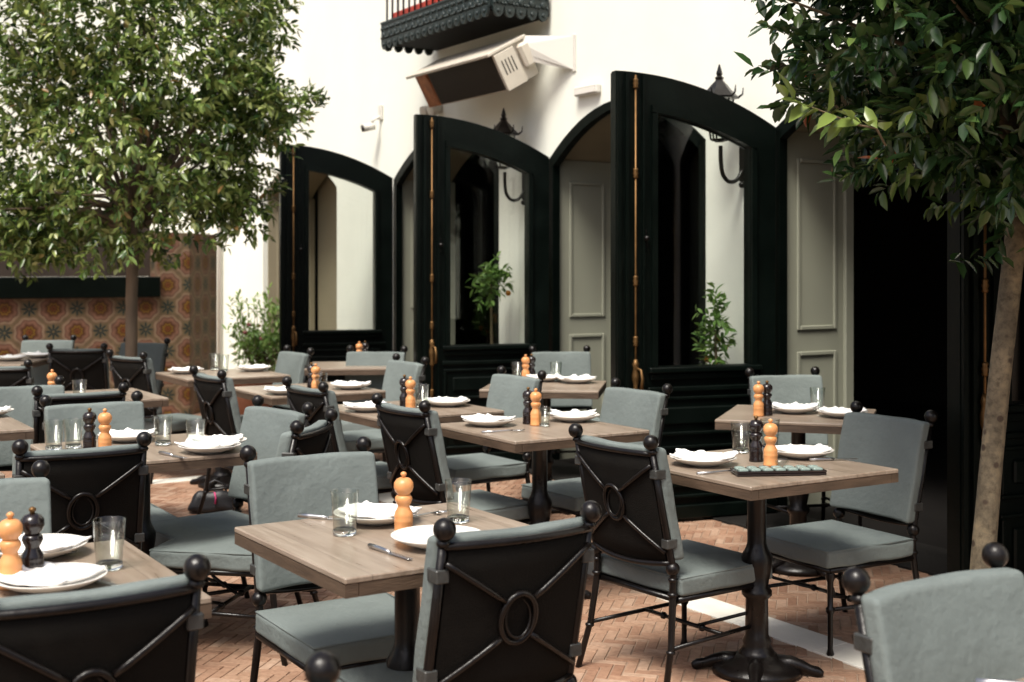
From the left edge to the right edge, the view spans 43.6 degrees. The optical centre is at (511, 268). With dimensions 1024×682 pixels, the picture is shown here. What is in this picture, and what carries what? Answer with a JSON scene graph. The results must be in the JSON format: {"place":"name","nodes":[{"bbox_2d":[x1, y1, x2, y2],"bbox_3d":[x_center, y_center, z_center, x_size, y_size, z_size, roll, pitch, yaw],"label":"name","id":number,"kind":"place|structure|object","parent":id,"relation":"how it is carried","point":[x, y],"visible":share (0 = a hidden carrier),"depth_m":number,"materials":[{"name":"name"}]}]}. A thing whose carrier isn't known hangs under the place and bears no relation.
{"place":"outdoors","nodes":[
{"label":"outdoors","id":0,"kind":"place"},
{"bbox_2d":[0,0,170,276],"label":"building","id":1,"kind":"structure","parent":0,"point":[97,22],"depth_m":16.84,"materials":[{"name":"white paint"}]},
{"bbox_2d":[0,412,930,681],"bbox_3d":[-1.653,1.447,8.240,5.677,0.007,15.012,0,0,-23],"label":"brick paving","id":2,"kind":"structure","parent":0,"point":[220,638],"depth_m":5.18,"materials":[{"name":"brown brick"}]},
{"bbox_2d":[0,414,33,440],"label":"dining table","id":3,"kind":"object","parent":2,"relation":"on","point":[11,429],"visible":0.95,"depth_m":5.59,"materials":[{"name":"brown wood"}]},
{"bbox_2d":[0,359,34,386],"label":"dining chair","id":4,"kind":"object","parent":2,"relation":"on","point":[11,376],"visible":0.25,"depth_m":7.84,"materials":[{"name":"grey fabric"}]},
{"bbox_2d":[0,358,46,367],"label":"dining table","id":5,"kind":"object","parent":2,"relation":"on","point":[37,362],"visible":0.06,"depth_m":9.63,"materials":[{"name":"brown wood"}]},
{"bbox_2d":[0,460,51,538],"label":"dining chair","id":6,"kind":"object","parent":2,"relation":"on","point":[19,497],"visible":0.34,"depth_m":3.64,"materials":[{"name":"grey fabric"}]},
{"bbox_2d":[0,376,64,470],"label":"dining chair","id":7,"kind":"object","parent":2,"relation":"on","point":[18,399],"visible":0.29,"depth_m":6.48,"materials":[{"name":"grey fabric"}]},
{"bbox_2d":[21,335,76,384],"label":"dining chair","id":8,"kind":"object","parent":2,"relation":"on","point":[40,372],"visible":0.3,"depth_m":10.68,"materials":[{"name":"grey fabric"}]},
{"bbox_2d":[46,343,109,390],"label":"dining chair","id":9,"kind":"object","parent":2,"relation":"on","point":[81,367],"visible":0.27,"depth_m":9.57,"materials":[{"name":"black metal"}]},
{"bbox_2d":[31,382,128,443],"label":"dining chair","id":10,"kind":"object","parent":2,"relation":"on","point":[72,398],"visible":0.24,"depth_m":6.12,"materials":[{"name":"black metal"}]},
{"bbox_2d":[11,431,151,549],"bbox_3d":[-1.563,1.004,4.499,0.481,0.897,0.606,0,0,-30],"label":"dining chair","id":11,"kind":"object","parent":2,"relation":"on","point":[88,486],"visible":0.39,"depth_m":4.29,"materials":[{"name":"grey fabric"}]},
{"bbox_2d":[0,554,210,681],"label":"dining chair","id":12,"kind":"object","parent":2,"relation":"on","point":[143,631],"visible":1,"depth_m":2.39,"materials":[{"name":"black metal"}]},
{"bbox_2d":[0,539,211,618],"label":"dining table","id":13,"kind":"object","parent":2,"relation":"on","point":[139,565],"visible":0.27,"depth_m":3.03,"materials":[{"name":"brown wood"}]},
{"bbox_2d":[0,512,22,589],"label":"pepper mill","id":14,"kind":"object","parent":13,"relation":"on","point":[11,528],"visible":0.9,"depth_m":2.79,"materials":[{"name":"orange wood"}]},
{"bbox_2d":[20,506,44,568],"bbox_3d":[-1.074,0.616,2.867,0.052,0.166,0.052,0,0,6],"label":"pepper mill","id":15,"kind":"object","parent":13,"relation":"on","point":[32,554],"visible":0.88,"depth_m":2.85,"materials":[{"name":"black paint"}]},
{"bbox_2d":[0,533,87,559],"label":"plate","id":16,"kind":"object","parent":13,"relation":"on","point":[55,554],"visible":0.33,"depth_m":3.10,"materials":[{"name":"white ceramic"}]},
{"bbox_2d":[0,533,91,552],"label":"napkin","id":17,"kind":"object","parent":16,"relation":"on","point":[49,545],"visible":0.45,"depth_m":3.09,"materials":[{"name":"white fabric"}]},
{"bbox_2d":[0,562,107,594],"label":"plate","id":18,"kind":"object","parent":13,"relation":"on","point":[34,590],"visible":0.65,"depth_m":2.75,"materials":[{"name":"white ceramic"}]},
{"bbox_2d":[0,562,104,586],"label":"napkin","id":19,"kind":"object","parent":18,"relation":"on","point":[48,574],"visible":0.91,"depth_m":2.76,"materials":[{"name":"white fabric"}]},
{"bbox_2d":[92,516,125,571],"bbox_3d":[-0.938,0.642,2.981,0.075,0.116,0.075,0,0,0],"label":"tumbler","id":20,"kind":"object","parent":13,"relation":"on","point":[113,565],"visible":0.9,"depth_m":2.97,"materials":[{"name":"clear glass"}]},
{"bbox_2d":[0,217,216,414],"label":"tiled wall","id":21,"kind":"structure","parent":2,"relation":"on","point":[177,307],"depth_m":12.34,"materials":[{"name":"tile"}]},
{"bbox_2d":[39,390,179,521],"bbox_3d":[-1.734,1.004,5.494,0.481,0.897,0.606,0,0,-32],"label":"dining chair","id":22,"kind":"object","parent":2,"relation":"on","point":[128,414],"visible":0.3,"depth_m":5.63,"materials":[{"name":"grey fabric"}]},
{"bbox_2d":[65,388,168,407],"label":"dining table","id":23,"kind":"object","parent":2,"relation":"on","point":[148,400],"depth_m":6.94,"materials":[{"name":"brown wood"}]},
{"bbox_2d":[114,337,170,414],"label":"dining chair","id":24,"kind":"object","parent":2,"relation":"on","point":[157,353],"visible":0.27,"depth_m":10.25,"materials":[{"name":"grey fabric"}]},
{"bbox_2d":[30,432,256,555],"bbox_3d":[-1.445,1.075,4.993,0.690,0.750,0.690,0,0,-32],"label":"dining table","id":25,"kind":"object","parent":2,"relation":"on","point":[156,461],"visible":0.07,"depth_m":4.87,"materials":[{"name":"brown wood"}]},
{"bbox_2d":[82,408,96,447],"bbox_3d":[-1.618,0.616,4.903,0.052,0.166,0.052,0,0,29],"label":"pepper mill","id":26,"kind":"object","parent":25,"relation":"on","point":[89,418],"visible":0.87,"depth_m":4.88,"materials":[{"name":"black paint"}]},
{"bbox_2d":[98,408,111,446],"bbox_3d":[-1.552,0.616,4.880,0.052,0.166,0.052,0,0,10],"label":"pepper mill","id":27,"kind":"object","parent":25,"relation":"on","point":[104,420],"visible":0.91,"depth_m":4.86,"materials":[{"name":"orange wood"}]},
{"bbox_2d":[97,430,157,442],"bbox_3d":[-1.558,0.684,5.194,0.237,0.030,0.237,0,0,0],"label":"plate","id":28,"kind":"object","parent":25,"relation":"on","point":[123,439],"visible":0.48,"depth_m":5.11,"materials":[{"name":"white ceramic"}]},
{"bbox_2d":[99,427,156,436],"bbox_3d":[-1.554,0.663,5.195,0.218,0.036,0.152,0,0,-8],"label":"napkin","id":29,"kind":"object","parent":28,"relation":"on","point":[127,432],"visible":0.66,"depth_m":5.17,"materials":[{"name":"white fabric"}]},
{"bbox_2d":[178,442,240,453],"bbox_3d":[-1.152,0.684,4.876,0.237,0.030,0.237,0,0,0],"label":"plate","id":30,"kind":"object","parent":25,"relation":"on","point":[209,450],"visible":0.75,"depth_m":4.79,"materials":[{"name":"white ceramic"}]},
{"bbox_2d":[174,437,239,447],"bbox_3d":[-1.161,0.663,4.882,0.218,0.036,0.152,0,0,22],"label":"napkin","id":31,"kind":"object","parent":30,"relation":"on","point":[205,443],"visible":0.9,"depth_m":4.85,"materials":[{"name":"white fabric"}]},
{"bbox_2d":[185,435,246,442],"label":"plate","id":32,"kind":"object","parent":25,"relation":"on","point":[243,439],"visible":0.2,"depth_m":5.05,"materials":[{"name":"white ceramic"}]},
{"bbox_2d":[186,434,242,441],"bbox_3d":[-1.165,0.666,5.015,0.215,0.031,0.162,0,0,-8],"label":"napkin","id":33,"kind":"object","parent":32,"relation":"on","point":[219,438],"visible":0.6,"depth_m":5.01,"materials":[{"name":"white fabric"}]},
{"bbox_2d":[106,349,203,483],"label":"dining chair","id":34,"kind":"object","parent":2,"relation":"on","point":[136,372],"visible":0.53,"depth_m":8.68,"materials":[{"name":"black metal"}]},
{"bbox_2d":[0,0,329,356],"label":"tree","id":35,"kind":"object","parent":2,"relation":"on","point":[142,193],"visible":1,"depth_m":9.13,"materials":[{"name":"green plant"}]},
{"bbox_2d":[171,1,213,234],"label":"garden wall","id":36,"kind":"structure","parent":2,"relation":"on","point":[210,230],"depth_m":16.99,"materials":[{"name":"white paint"}]},
{"bbox_2d":[187,479,241,512],"bbox_3d":[-1.763,1.351,7.593,0.315,0.201,0.137,0,0,-10],"label":"handbag","id":37,"kind":"object","parent":2,"relation":"on","point":[218,500],"visible":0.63,"depth_m":7.55,"materials":[{"name":"black leather"}]},
{"bbox_2d":[189,365,243,514],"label":"dining chair","id":38,"kind":"object","parent":2,"relation":"on","point":[218,404],"visible":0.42,"depth_m":7.12,"materials":[{"name":"black metal"}]},
{"bbox_2d":[156,369,290,488],"bbox_3d":[-1.929,1.075,8.523,0.690,0.750,0.690,0,0,-32],"label":"dining table","id":39,"kind":"object","parent":2,"relation":"on","point":[238,377],"visible":0.37,"depth_m":8.40,"materials":[{"name":"brown wood"}]},
{"bbox_2d":[152,395,314,604],"bbox_3d":[-1.183,1.004,5.290,0.606,0.897,0.481,0,0,-42],"label":"dining chair","id":40,"kind":"object","parent":2,"relation":"on","point":[262,429],"visible":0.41,"depth_m":5.40,"materials":[{"name":"grey fabric"}]},
{"bbox_2d":[149,408,337,665],"bbox_3d":[-1.019,1.004,4.935,0.606,0.897,0.481,0,0,10],"label":"dining chair","id":41,"kind":"object","parent":2,"relation":"on","point":[223,552],"visible":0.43,"depth_m":4.76,"materials":[{"name":"grey fabric"}]},
{"bbox_2d":[222,282,278,414],"bbox_3d":[-2.337,0.786,11.905,0.778,1.328,0.682,0,0,29],"label":"potted plant","id":42,"kind":"object","parent":2,"relation":"on","point":[260,347],"visible":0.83,"depth_m":11.84,"materials":[{"name":"green plant"}]},
{"bbox_2d":[240,345,313,420],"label":"dining chair","id":43,"kind":"object","parent":2,"relation":"on","point":[294,365],"visible":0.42,"depth_m":9.09,"materials":[{"name":"grey fabric"}]},
{"bbox_2d":[235,382,385,404],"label":"dining table","id":44,"kind":"object","parent":2,"relation":"on","point":[251,392],"visible":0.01,"depth_m":7.28,"materials":[{"name":"brown wood"}]},
{"bbox_2d":[239,436,393,681],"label":"dining chair","id":45,"kind":"object","parent":2,"relation":"on","point":[354,632],"visible":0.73,"depth_m":3.96,"materials":[{"name":"grey fabric"}]},
{"bbox_2d":[304,651,340,681],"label":"dining chair","id":46,"kind":"object","parent":2,"relation":"on","point":[322,666],"visible":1,"depth_m":1.84,"materials":[{"name":"black metal"}]},
{"bbox_2d":[282,376,391,497],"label":"dining chair","id":47,"kind":"object","parent":2,"relation":"on","point":[322,399],"visible":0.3,"depth_m":6.36,"materials":[{"name":"grey fabric"}]},
{"bbox_2d":[304,361,385,461],"bbox_3d":[-1.130,1.075,9.300,0.690,0.750,0.690,0,0,-4],"label":"dining table","id":48,"kind":"object","parent":2,"relation":"on","point":[337,368],"visible":0.16,"depth_m":8.96,"materials":[{"name":"brown wood"}]},
{"bbox_2d":[341,345,407,462],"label":"dining chair","id":49,"kind":"object","parent":2,"relation":"on","point":[360,358],"visible":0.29,"depth_m":9.19,"materials":[{"name":"grey fabric"}]},
{"bbox_2d":[235,502,528,670],"bbox_3d":[-0.275,1.075,3.366,0.690,0.750,0.690,0,0,-33],"label":"dining table","id":50,"kind":"object","parent":2,"relation":"on","point":[316,552],"visible":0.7,"depth_m":3.28,"materials":[{"name":"brown wood"}]},
{"bbox_2d":[330,488,358,536],"bbox_3d":[-0.439,0.642,3.363,0.075,0.116,0.075,0,0,0],"label":"tumbler","id":51,"kind":"object","parent":50,"relation":"on","point":[345,531],"visible":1,"depth_m":3.35,"materials":[{"name":"clear glass"}]},
{"bbox_2d":[333,503,418,525],"bbox_3d":[-0.374,0.684,3.533,0.237,0.030,0.237,0,0,0],"label":"plate","id":52,"kind":"object","parent":50,"relation":"on","point":[366,521],"visible":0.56,"depth_m":3.48,"materials":[{"name":"white ceramic"}]},
{"bbox_2d":[338,500,421,518],"bbox_3d":[-0.365,0.666,3.531,0.219,0.032,0.136,0,0,31],"label":"napkin","id":53,"kind":"object","parent":52,"relation":"on","point":[366,508],"visible":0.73,"depth_m":3.51,"materials":[{"name":"white fabric"}]},
{"bbox_2d":[394,471,413,530],"bbox_3d":[-0.285,0.616,3.363,0.052,0.166,0.052,0,0,-36],"label":"pepper mill","id":54,"kind":"object","parent":50,"relation":"on","point":[403,489],"visible":0.88,"depth_m":3.35,"materials":[{"name":"orange wood"}]},
{"bbox_2d":[391,525,479,549],"bbox_3d":[-0.187,0.684,3.228,0.237,0.030,0.237,0,0,0],"label":"plate","id":55,"kind":"object","parent":50,"relation":"on","point":[416,536],"visible":0.45,"depth_m":3.28,"materials":[{"name":"white ceramic"}]},
{"bbox_2d":[445,478,471,523],"bbox_3d":[-0.148,0.642,3.533,0.075,0.116,0.075,0,0,0],"label":"tumbler","id":56,"kind":"object","parent":50,"relation":"on","point":[460,518],"visible":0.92,"depth_m":3.52,"materials":[{"name":"clear glass"}]},
{"bbox_2d":[343,353,428,461],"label":"dining chair","id":57,"kind":"object","parent":2,"relation":"on","point":[397,369],"visible":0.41,"depth_m":8.12,"materials":[{"name":"grey fabric"}]},
{"bbox_2d":[338,399,503,428],"bbox_3d":[-0.512,1.075,6.425,0.690,0.750,0.690,0,0,-32],"label":"dining table","id":58,"kind":"object","parent":2,"relation":"on","point":[445,414],"visible":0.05,"depth_m":6.23,"materials":[{"name":"brown wood"}]},
{"bbox_2d":[405,376,415,407],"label":"pepper mill","id":59,"kind":"object","parent":58,"relation":"on","point":[410,384],"visible":0.88,"depth_m":6.30,"materials":[{"name":"orange wood"}]},
{"bbox_2d":[371,393,529,523],"bbox_3d":[-0.266,1.004,5.718,0.606,0.897,0.481,0,0,-36],"label":"dining chair","id":60,"kind":"object","parent":2,"relation":"on","point":[413,443],"visible":0.58,"depth_m":5.53,"materials":[{"name":"grey fabric"}]},
{"bbox_2d":[336,500,601,681],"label":"dining chair","id":61,"kind":"object","parent":2,"relation":"on","point":[502,605],"visible":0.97,"depth_m":2.95,"materials":[{"name":"grey fabric"}]},
{"bbox_2d":[446,366,546,491],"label":"dining chair","id":62,"kind":"object","parent":2,"relation":"on","point":[505,392],"visible":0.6,"depth_m":6.97,"materials":[{"name":"grey fabric"}]},
{"bbox_2d":[194,431,863,669],"bbox_3d":[-1.169,1.452,8.701,0.190,0.017,17.997,0,0,-32],"label":"stone strip","id":63,"kind":"object","parent":2,"relation":"on","point":[816,643],"visible":0.06,"depth_m":5.09,"materials":[{"name":"stone"}]},
{"bbox_2d":[479,380,606,514],"bbox_3d":[0.200,1.075,7.690,0.690,0.750,0.690,0,0,8],"label":"dining table","id":64,"kind":"object","parent":2,"relation":"on","point":[561,389],"visible":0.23,"depth_m":7.53,"materials":[{"name":"brown wood"}]},
{"bbox_2d":[440,416,649,598],"bbox_3d":[0.122,1.075,5.654,0.690,0.750,0.690,0,0,-32],"label":"dining table","id":65,"kind":"object","parent":2,"relation":"on","point":[538,441],"visible":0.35,"depth_m":5.56,"materials":[{"name":"brown wood"}]},
{"bbox_2d":[463,416,514,426],"bbox_3d":[-0.103,0.684,5.702,0.237,0.030,0.237,0,0,0],"label":"plate","id":66,"kind":"object","parent":65,"relation":"on","point":[488,424],"visible":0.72,"depth_m":5.62,"materials":[{"name":"white ceramic"}]},
{"bbox_2d":[461,413,515,421],"bbox_3d":[-0.105,0.663,5.703,0.218,0.036,0.152,0,0,30],"label":"napkin","id":67,"kind":"object","parent":66,"relation":"on","point":[479,417],"visible":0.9,"depth_m":5.68,"materials":[{"name":"white fabric"}]},
{"bbox_2d":[522,387,531,423],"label":"pepper mill","id":68,"kind":"object","parent":65,"relation":"on","point":[527,401],"visible":0.8,"depth_m":5.75,"materials":[{"name":"black paint"}]},
{"bbox_2d":[530,388,541,425],"bbox_3d":[0.106,0.616,5.702,0.052,0.166,0.052,0,0,20],"label":"pepper mill","id":69,"kind":"object","parent":65,"relation":"on","point":[535,398],"visible":0.99,"depth_m":5.68,"materials":[{"name":"orange wood"}]},
{"bbox_2d":[548,411,599,421],"bbox_3d":[0.284,0.684,5.876,0.237,0.030,0.237,0,0,0],"label":"plate","id":70,"kind":"object","parent":65,"relation":"on","point":[574,419],"visible":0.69,"depth_m":5.79,"materials":[{"name":"white ceramic"}]},
{"bbox_2d":[547,409,596,416],"bbox_3d":[0.279,0.664,5.880,0.226,0.036,0.164,0,0,5],"label":"napkin","id":71,"kind":"object","parent":70,"relation":"on","point":[574,413],"visible":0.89,"depth_m":5.84,"materials":[{"name":"white fabric"}]},
{"bbox_2d":[521,378,672,543],"bbox_3d":[0.415,1.004,6.199,0.606,0.897,0.481,0,0,-34],"label":"dining chair","id":72,"kind":"object","parent":2,"relation":"on","point":[640,409],"visible":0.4,"depth_m":6.20,"materials":[{"name":"grey fabric"}]},
{"bbox_2d":[214,0,1023,574],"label":"white building","id":73,"kind":"structure","parent":2,"relation":"on","point":[628,232],"depth_m":9.52,"materials":[{"name":"paint"}]},
{"bbox_2d":[217,22,221,368],"bbox_3d":[-3.605,-1.500,15.789,0.060,5.900,0.060,0,0,0],"label":"downpipe","id":74,"kind":"object","parent":73,"relation":"attached to","point":[219,302],"depth_m":15.76,"materials":[{"name":"grey plastic"}]},
{"bbox_2d":[279,144,392,403],"bbox_3d":[-1.584,0.160,11.584,1.030,2.540,0.179,0,0,-20],"label":"door leaf","id":75,"kind":"structure","parent":73,"relation":"in","point":[328,345],"depth_m":11.51,"materials":[{"name":"black paint"}]},
{"bbox_2d":[360,105,382,131],"bbox_3d":[-1.319,-1.409,12.018,0.206,0.262,0.081,0,0,-21],"label":"security camera","id":76,"kind":"object","parent":73,"relation":"attached to","point":[368,127],"visible":1,"depth_m":12.00,"materials":[{"name":"grey plastic"}]},
{"bbox_2d":[414,114,548,461],"bbox_3d":[-0.210,0.160,9.388,1.030,2.540,0.179,0,0,-20],"label":"door leaf","id":77,"kind":"structure","parent":73,"relation":"in","point":[455,371],"depth_m":9.30,"materials":[{"name":"black paint"}]},
{"bbox_2d":[406,34,575,107],"bbox_3d":[-0.200,-1.523,9.883,0.562,0.432,1.625,0,0,-32],"label":"patio heater","id":78,"kind":"object","parent":73,"relation":"attached to","point":[501,66],"visible":1,"depth_m":9.53,"materials":[{"name":"beige metal"}]},
{"bbox_2d":[493,108,523,204],"bbox_3d":[-0.055,-0.860,9.835,0.256,0.740,0.335,0,0,28],"label":"wall lantern","id":79,"kind":"object","parent":73,"relation":"attached to","point":[503,125],"depth_m":9.81,"materials":[{"name":"black metal"}]},
{"bbox_2d":[574,83,600,96],"bbox_3d":[0.537,-1.280,9.180,0.056,0.070,0.280,0,0,-32],"label":"emergency light","id":80,"kind":"object","parent":73,"relation":"attached to","point":[588,89],"visible":1,"depth_m":9.14,"materials":[{"name":"grey plastic"}]},
{"bbox_2d":[611,70,776,518],"bbox_3d":[1.062,0.160,7.354,1.030,2.540,0.179,0,0,-20],"label":"door leaf","id":81,"kind":"structure","parent":73,"relation":"in","point":[700,394],"depth_m":7.30,"materials":[{"name":"black paint"}]},
{"bbox_2d":[707,64,743,187],"bbox_3d":[1.269,-0.860,7.715,0.335,0.740,0.256,0,0,-2],"label":"wall lantern","id":82,"kind":"object","parent":73,"relation":"attached to","point":[719,86],"depth_m":7.71,"materials":[{"name":"black metal"}]},
{"bbox_2d":[947,11,1023,574],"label":"door leaf","id":83,"kind":"structure","parent":73,"relation":"in","point":[971,300],"depth_m":5.21,"materials":[{"name":"black paint"}]},
{"bbox_2d":[568,423,772,681],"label":"dining chair","id":84,"kind":"object","parent":2,"relation":"on","point":[640,544],"visible":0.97,"depth_m":4.43,"materials":[{"name":"grey fabric"}]},
{"bbox_2d":[667,447,898,681],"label":"dining table","id":85,"kind":"object","parent":2,"relation":"on","point":[755,657],"visible":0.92,"depth_m":4.51,"materials":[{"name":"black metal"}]},
{"bbox_2d":[670,452,736,466],"bbox_3d":[0.681,0.684,4.562,0.237,0.030,0.237,0,0,0],"label":"plate","id":86,"kind":"object","parent":85,"relation":"on","point":[702,463],"visible":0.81,"depth_m":4.48,"materials":[{"name":"white ceramic"}]},
{"bbox_2d":[670,448,738,460],"bbox_3d":[0.683,0.664,4.553,0.226,0.036,0.164,0,0,19],"label":"napkin","id":87,"kind":"object","parent":86,"relation":"on","point":[698,455],"visible":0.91,"depth_m":4.54,"materials":[{"name":"white fabric"}]},
{"bbox_2d":[749,416,762,461],"bbox_3d":[0.885,0.616,4.643,0.052,0.166,0.052,0,0,-35],"label":"pepper mill","id":88,"kind":"object","parent":85,"relation":"on","point":[756,445],"visible":1,"depth_m":4.62,"materials":[{"name":"black paint"}]},
{"bbox_2d":[763,419,777,466],"bbox_3d":[0.917,0.616,4.542,0.052,0.166,0.052,0,0,-16],"label":"pepper mill","id":89,"kind":"object","parent":85,"relation":"on","point":[770,451],"visible":0.98,"depth_m":4.52,"materials":[{"name":"orange wood"}]},
{"bbox_2d":[730,465,826,476],"bbox_3d":[0.906,0.686,4.354,0.310,0.025,0.090,0,0,-6],"label":"serving tray","id":90,"kind":"object","parent":85,"relation":"on","point":[776,470],"visible":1,"depth_m":4.32,"materials":[{"name":"black paint"}]},
{"bbox_2d":[777,445,833,458],"bbox_3d":[1.073,0.684,4.746,0.237,0.030,0.237,0,0,0],"label":"plate","id":91,"kind":"object","parent":85,"relation":"on","point":[800,455],"visible":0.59,"depth_m":4.66,"materials":[{"name":"white ceramic"}]},
{"bbox_2d":[775,443,831,452],"bbox_3d":[1.071,0.666,4.747,0.219,0.032,0.136,0,0,-5],"label":"napkin","id":92,"kind":"object","parent":91,"relation":"on","point":[801,448],"visible":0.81,"depth_m":4.71,"materials":[{"name":"white fabric"}]},
{"bbox_2d":[715,405,875,575],"bbox_3d":[1.376,1.075,6.150,0.690,0.750,0.690,0,0,18],"label":"dining table","id":93,"kind":"object","parent":2,"relation":"on","point":[798,426],"visible":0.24,"depth_m":6.01,"materials":[{"name":"brown wood"}]},
{"bbox_2d":[753,381,763,416],"bbox_3d":[1.169,0.616,6.065,0.052,0.166,0.052,0,0,26],"label":"pepper mill","id":94,"kind":"object","parent":93,"relation":"on","point":[758,404],"visible":1,"depth_m":6.05,"materials":[{"name":"orange wood"}]},
{"bbox_2d":[763,380,772,415],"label":"pepper mill","id":95,"kind":"object","parent":93,"relation":"on","point":[767,395],"visible":0.97,"depth_m":6.08,"materials":[{"name":"black paint"}]},
{"bbox_2d":[772,405,818,413],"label":"plate","id":96,"kind":"object","parent":93,"relation":"on","point":[793,411],"visible":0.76,"depth_m":6.13,"materials":[{"name":"white ceramic"}]},
{"bbox_2d":[772,402,817,408],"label":"napkin","id":97,"kind":"object","parent":96,"relation":"on","point":[795,405],"visible":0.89,"depth_m":6.19,"materials":[{"name":"white fabric"}]},
{"bbox_2d":[766,401,937,655],"bbox_3d":[1.315,1.004,5.074,0.606,0.897,0.481,0,0,-30],"label":"dining chair","id":98,"kind":"object","parent":2,"relation":"on","point":[838,545],"visible":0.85,"depth_m":5.02,"materials":[{"name":"grey fabric"}]},
{"bbox_2d":[733,0,1023,569],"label":"laurel tree","id":99,"kind":"object","parent":2,"relation":"on","point":[957,112],"visible":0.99,"depth_m":4.31,"materials":[{"name":"green plant"}]},
{"bbox_2d":[842,542,1023,681],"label":"dining chair","id":100,"kind":"object","parent":2,"relation":"on","point":[963,626],"visible":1,"depth_m":2.43,"materials":[{"name":"grey fabric"}]},
{"bbox_2d":[523,460,946,575],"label":"threshold paving","id":101,"kind":"structure","parent":0,"point":[931,560],"depth_m":7.20,"materials":[{"name":"stone"}]},
{"bbox_2d":[465,251,513,343],"bbox_3d":[-0.170,0.655,9.829,0.394,1.589,0.426,0,0,0],"label":"citrus tree","id":102,"kind":"object","parent":101,"relation":"on","point":[494,275],"visible":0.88,"depth_m":9.80,"materials":[{"name":"green plant"}]},
{"bbox_2d":[529,345,599,468],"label":"dining chair","id":103,"kind":"object","parent":101,"relation":"on","point":[577,363],"visible":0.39,"depth_m":9.19,"materials":[{"name":"grey fabric"}]},
{"bbox_2d":[691,282,736,364],"bbox_3d":[1.220,0.766,7.672,0.315,1.368,0.315,0,0,0],"label":"citrus tree","id":104,"kind":"object","parent":101,"relation":"on","point":[715,323],"visible":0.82,"depth_m":7.65,"materials":[{"name":"green plant"}]},
{"bbox_2d":[745,366,861,526],"bbox_3d":[1.587,1.004,6.956,0.481,0.897,0.606,0,0,-13],"label":"dining chair","id":105,"kind":"object","parent":101,"relation":"on","point":[790,389],"visible":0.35,"depth_m":7.16,"materials":[{"name":"grey fabric"}]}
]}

